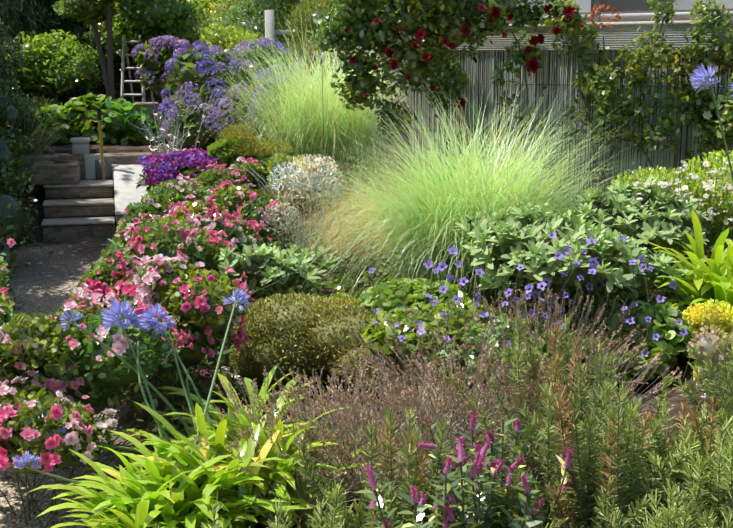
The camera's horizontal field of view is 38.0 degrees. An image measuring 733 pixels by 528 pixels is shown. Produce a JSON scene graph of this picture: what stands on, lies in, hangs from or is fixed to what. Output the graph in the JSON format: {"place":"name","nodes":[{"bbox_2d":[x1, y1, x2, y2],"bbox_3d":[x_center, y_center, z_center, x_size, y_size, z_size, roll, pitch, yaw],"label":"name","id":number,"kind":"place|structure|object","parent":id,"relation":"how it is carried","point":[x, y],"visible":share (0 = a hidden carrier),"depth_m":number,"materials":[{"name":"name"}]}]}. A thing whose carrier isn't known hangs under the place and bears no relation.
{"place":"outdoors","nodes":[
{"label":"outdoors","id":0,"kind":"place"},
{"bbox_2d":[7,101,79,163],"bbox_3d":[-3.596,-1.264,11.010,1.636,0.956,1.574,-7,13,-32],"label":"shrub","id":1,"kind":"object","parent":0,"point":[39,149],"depth_m":10.97,"materials":[{"name":"green plant"}]},
{"bbox_2d":[0,0,732,527],"bbox_3d":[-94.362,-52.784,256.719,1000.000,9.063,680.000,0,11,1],"label":"ground","id":2,"kind":"structure","parent":0,"point":[36,286],"depth_m":6.77,"materials":[{"name":"brown soil"}]},
{"bbox_2d":[1,248,98,527],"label":"fallen petals","id":3,"kind":"object","parent":2,"relation":"on","point":[45,507],"visible":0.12,"depth_m":4.04,"materials":[{"name":"plant"}]},
{"bbox_2d":[0,241,109,527],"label":"loose stones","id":4,"kind":"object","parent":2,"relation":"on","point":[3,474],"visible":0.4,"depth_m":7.68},
{"bbox_2d":[0,0,140,114],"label":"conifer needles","id":5,"kind":"object","parent":2,"relation":"on","point":[27,17],"visible":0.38,"depth_m":14.71,"materials":[{"name":"green plant"}]},
{"bbox_2d":[52,1,114,100],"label":"tree limbs","id":6,"kind":"object","parent":2,"relation":"on","point":[108,77],"visible":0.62,"depth_m":13.87,"materials":[{"name":"brown wood"}]},
{"bbox_2d":[8,102,159,243],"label":"stone steps","id":7,"kind":"structure","parent":2,"relation":"on","point":[60,168],"depth_m":10.33,"materials":[{"name":"stone"}]},
{"bbox_2d":[41,179,114,225],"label":"step treads","id":8,"kind":"object","parent":7,"relation":"on","point":[80,202],"visible":0.92,"depth_m":10.13,"materials":[{"name":"grey stone"}]},
{"bbox_2d":[84,154,117,179],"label":"slabs","id":9,"kind":"structure","parent":8,"relation":"on","point":[89,163],"depth_m":10.74,"materials":[{"name":"grey stone"}]},
{"bbox_2d":[95,109,111,179],"bbox_3d":[-2.659,-1.194,10.719,0.158,0.731,0.071,0,11,1],"label":"spade","id":10,"kind":"object","parent":8,"relation":"on","point":[103,168],"visible":0.92,"depth_m":10.74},
{"bbox_2d":[70,137,90,154],"bbox_3d":[-2.917,-1.201,10.857,0.200,0.167,0.200,-3,11,-13],"label":"pale block","id":11,"kind":"object","parent":7,"relation":"on","point":[80,145],"depth_m":10.78,"materials":[{"name":"grey stone"}]},
{"bbox_2d":[113,164,149,214],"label":"stone block","id":12,"kind":"structure","parent":7,"relation":"on","point":[126,191],"depth_m":10.45,"materials":[{"name":"white stone"}]},
{"bbox_2d":[32,93,165,144],"bbox_3d":[-3.085,-1.558,12.036,1.640,0.750,0.927,0,11,1],"label":"leafy shrub","id":13,"kind":"object","parent":2,"relation":"on","point":[118,128],"depth_m":11.80,"materials":[{"name":"green plant"}]},
{"bbox_2d":[64,50,172,109],"bbox_3d":[-4.449,-2.671,15.764,4.018,0.984,0.106,3,11,16],"label":"trellis","id":14,"kind":"object","parent":2,"relation":"on","point":[135,88],"visible":0.02,"depth_m":15.43,"materials":[{"name":"white wood"}]},
{"bbox_2d":[121,35,153,102],"bbox_3d":[-3.156,-2.585,14.661,0.382,1.123,0.785,0,11,1],"label":"step ladder","id":15,"kind":"object","parent":2,"relation":"on","point":[123,67],"visible":0.62,"depth_m":14.51,"materials":[{"name":"grey metal"}]},
{"bbox_2d":[127,89,218,153],"bbox_3d":[-1.816,-1.205,10.249,0.845,0.944,1.074,0,11,1],"label":"silvery plant","id":16,"kind":"object","parent":2,"relation":"on","point":[166,134],"depth_m":10.15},
{"bbox_2d":[0,156,358,527],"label":"pink rose","id":17,"kind":"object","parent":2,"relation":"on","point":[107,380],"depth_m":4.37,"materials":[{"name":"pink plant"}]},
{"bbox_2d":[0,0,402,310],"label":"foliage","id":18,"kind":"object","parent":2,"relation":"on","point":[62,64],"visible":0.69,"depth_m":13.47,"materials":[{"name":"green plant"}]},
{"bbox_2d":[135,38,303,191],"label":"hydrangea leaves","id":19,"kind":"object","parent":2,"relation":"on","point":[187,73],"visible":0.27,"depth_m":11.07,"materials":[{"name":"plant"}]},
{"bbox_2d":[131,35,314,185],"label":"flowers","id":20,"kind":"object","parent":19,"relation":"on","point":[167,170],"visible":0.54,"depth_m":10.84,"materials":[{"name":"purple plant"}]},
{"bbox_2d":[207,136,308,196],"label":"alchemilla leaves","id":21,"kind":"object","parent":2,"relation":"on","point":[218,147],"visible":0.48,"depth_m":8.40,"materials":[{"name":"green plant"}]},
{"bbox_2d":[219,124,292,156],"bbox_3d":[-0.882,-1.005,8.531,0.598,0.248,0.596,0,11,1],"label":"shrub","id":22,"kind":"object","parent":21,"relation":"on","point":[264,147],"visible":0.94,"depth_m":8.40,"materials":[{"name":"green plant"}]},
{"bbox_2d":[265,10,302,39],"bbox_3d":[-0.941,-2.134,12.320,0.441,1.561,0.102,-2,11,-11],"label":"line post","id":23,"kind":"object","parent":2,"relation":"on","point":[269,19],"visible":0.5,"depth_m":12.13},
{"bbox_2d":[242,150,371,271],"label":"grass stalks","id":24,"kind":"object","parent":2,"relation":"on","point":[299,236],"visible":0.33,"depth_m":6.99,"materials":[{"name":"green plant"}]},
{"bbox_2d":[260,154,344,232],"bbox_3d":[-0.399,-0.485,6.894,0.521,0.461,0.862,0,11,1],"label":"silver shrub","id":25,"kind":"object","parent":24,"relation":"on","point":[285,213],"visible":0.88,"depth_m":6.82,"materials":[{"name":"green plant"}]},
{"bbox_2d":[228,291,450,396],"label":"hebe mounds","id":26,"kind":"object","parent":2,"relation":"on","point":[281,325],"visible":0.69,"depth_m":4.84,"materials":[{"name":"green plant"}]},
{"bbox_2d":[282,156,419,281],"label":"dry grass","id":27,"kind":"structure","parent":2,"relation":"on","point":[342,243],"depth_m":7.35,"materials":[{"name":"beige plant"}]},
{"bbox_2d":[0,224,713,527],"bbox_3d":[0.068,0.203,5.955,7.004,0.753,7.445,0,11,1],"label":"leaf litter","id":28,"kind":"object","parent":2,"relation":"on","point":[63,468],"visible":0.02,"depth_m":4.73,"materials":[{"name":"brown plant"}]},
{"bbox_2d":[12,63,732,527],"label":"agapanthus","id":29,"kind":"object","parent":2,"relation":"on","point":[136,495],"depth_m":3.56,"materials":[{"name":"green plant"}]},
{"bbox_2d":[322,42,499,227],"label":"grass stalks","id":30,"kind":"object","parent":2,"relation":"on","point":[401,133],"visible":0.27,"depth_m":7.49,"materials":[{"name":"green plant"}]},
{"bbox_2d":[164,283,685,527],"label":"dry flower stalks","id":31,"kind":"object","parent":2,"relation":"on","point":[356,426],"visible":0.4,"depth_m":3.83,"materials":[{"name":"brown plant"}]},
{"bbox_2d":[164,282,687,527],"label":"lavender spikes","id":32,"kind":"object","parent":2,"relation":"on","point":[338,395],"visible":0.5,"depth_m":3.86,"materials":[{"name":"brown plant"}]},
{"bbox_2d":[162,7,691,316],"bbox_3d":[-0.048,-1.035,8.286,3.385,2.281,7.391,-2,11,-10],"label":"miscanthus","id":33,"kind":"object","parent":2,"relation":"on","point":[438,206],"visible":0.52,"depth_m":6.13,"materials":[{"name":"green plant"}]},
{"bbox_2d":[126,214,730,527],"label":"ground cover","id":34,"kind":"object","parent":2,"relation":"on","point":[338,280],"visible":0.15,"depth_m":5.43,"materials":[{"name":"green plant"}]},
{"bbox_2d":[153,314,732,527],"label":"rosemary","id":35,"kind":"object","parent":2,"relation":"on","point":[683,481],"depth_m":3.12,"materials":[{"name":"green plant"}]},
{"bbox_2d":[252,367,634,527],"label":"lavender leaves","id":36,"kind":"object","parent":2,"relation":"on","point":[304,496],"visible":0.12,"depth_m":3.65,"materials":[{"name":"green plant"}]},
{"bbox_2d":[204,174,709,308],"bbox_3d":[0.403,-0.075,5.258,2.687,0.664,1.532,1,11,7],"label":"leafy shrub","id":37,"kind":"object","parent":2,"relation":"on","point":[509,244],"visible":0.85,"depth_m":4.97,"materials":[{"name":"green plant"}]},
{"bbox_2d":[354,418,631,527],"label":"flowering plant","id":38,"kind":"object","parent":2,"relation":"on","point":[470,512],"depth_m":2.88,"materials":[{"name":"green plant"}]},
{"bbox_2d":[364,413,578,527],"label":"pink flower spikes","id":39,"kind":"object","parent":38,"relation":"attached to","point":[476,468],"visible":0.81,"depth_m":2.88,"materials":[{"name":"pink plant"}]},
{"bbox_2d":[356,231,697,401],"bbox_3d":[0.728,0.185,4.753,1.609,0.748,1.186,0,11,1],"label":"geranium","id":40,"kind":"object","parent":2,"relation":"on","point":[392,296],"depth_m":4.57,"materials":[{"name":"green plant"}]},
{"bbox_2d":[408,50,731,211],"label":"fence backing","id":41,"kind":"object","parent":2,"relation":"on","point":[536,84],"visible":0.08,"depth_m":7.39,"materials":[{"name":"grey wood"}]},
{"bbox_2d":[411,50,732,242],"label":"reed fence","id":42,"kind":"object","parent":41,"relation":"attached to","point":[659,160],"visible":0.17,"depth_m":7.38,"materials":[{"name":"grey wood"}]},
{"bbox_2d":[307,0,732,171],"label":"climbing rose","id":43,"kind":"object","parent":42,"relation":"attached to","point":[436,18],"depth_m":7.19,"materials":[{"name":"green plant"}]},
{"bbox_2d":[439,4,732,184],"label":"climbing rose canes","id":44,"kind":"object","parent":42,"relation":"attached to","point":[644,151],"visible":0.56,"depth_m":6.98,"materials":[{"name":"brown plant"}]},
{"bbox_2d":[413,20,732,50],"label":"deck fascia","id":45,"kind":"structure","parent":41,"relation":"on","point":[616,36],"depth_m":7.04,"materials":[{"name":"grey wood"}]},
{"bbox_2d":[447,0,732,21],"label":"balustrade posts","id":46,"kind":"object","parent":45,"relation":"on","point":[641,15],"depth_m":7.00,"materials":[{"name":"white wood"}]},
{"bbox_2d":[613,391,645,405],"bbox_3d":[1.056,0.566,4.356,0.140,0.065,0.100,-6,12,-27],"label":"bed stone","id":47,"kind":"object","parent":2,"relation":"on","point":[637,394],"depth_m":4.34,"materials":[{"name":"stone"}]},
{"bbox_2d":[606,149,732,259],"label":"flowering shrub","id":48,"kind":"object","parent":2,"relation":"on","point":[716,185],"depth_m":5.72,"materials":[{"name":"green plant"}]},
{"bbox_2d":[634,160,732,235],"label":"flowers","id":49,"kind":"object","parent":2,"relation":"on","point":[729,187],"visible":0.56,"depth_m":5.49,"materials":[{"name":"white plant"}]},
{"bbox_2d":[682,298,732,400],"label":"yarrow","id":50,"kind":"object","parent":2,"relation":"on","point":[709,321],"visible":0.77,"depth_m":4.38,"materials":[{"name":"yellow plant"}]},
{"bbox_2d":[318,39,497,162],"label":"verbena heads","id":51,"kind":"object","parent":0,"point":[495,57],"visible":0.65,"depth_m":7.41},
{"bbox_2d":[452,0,732,13],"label":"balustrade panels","id":52,"kind":"object","parent":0,"point":[627,5],"visible":0.25,"depth_m":6.98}
]}

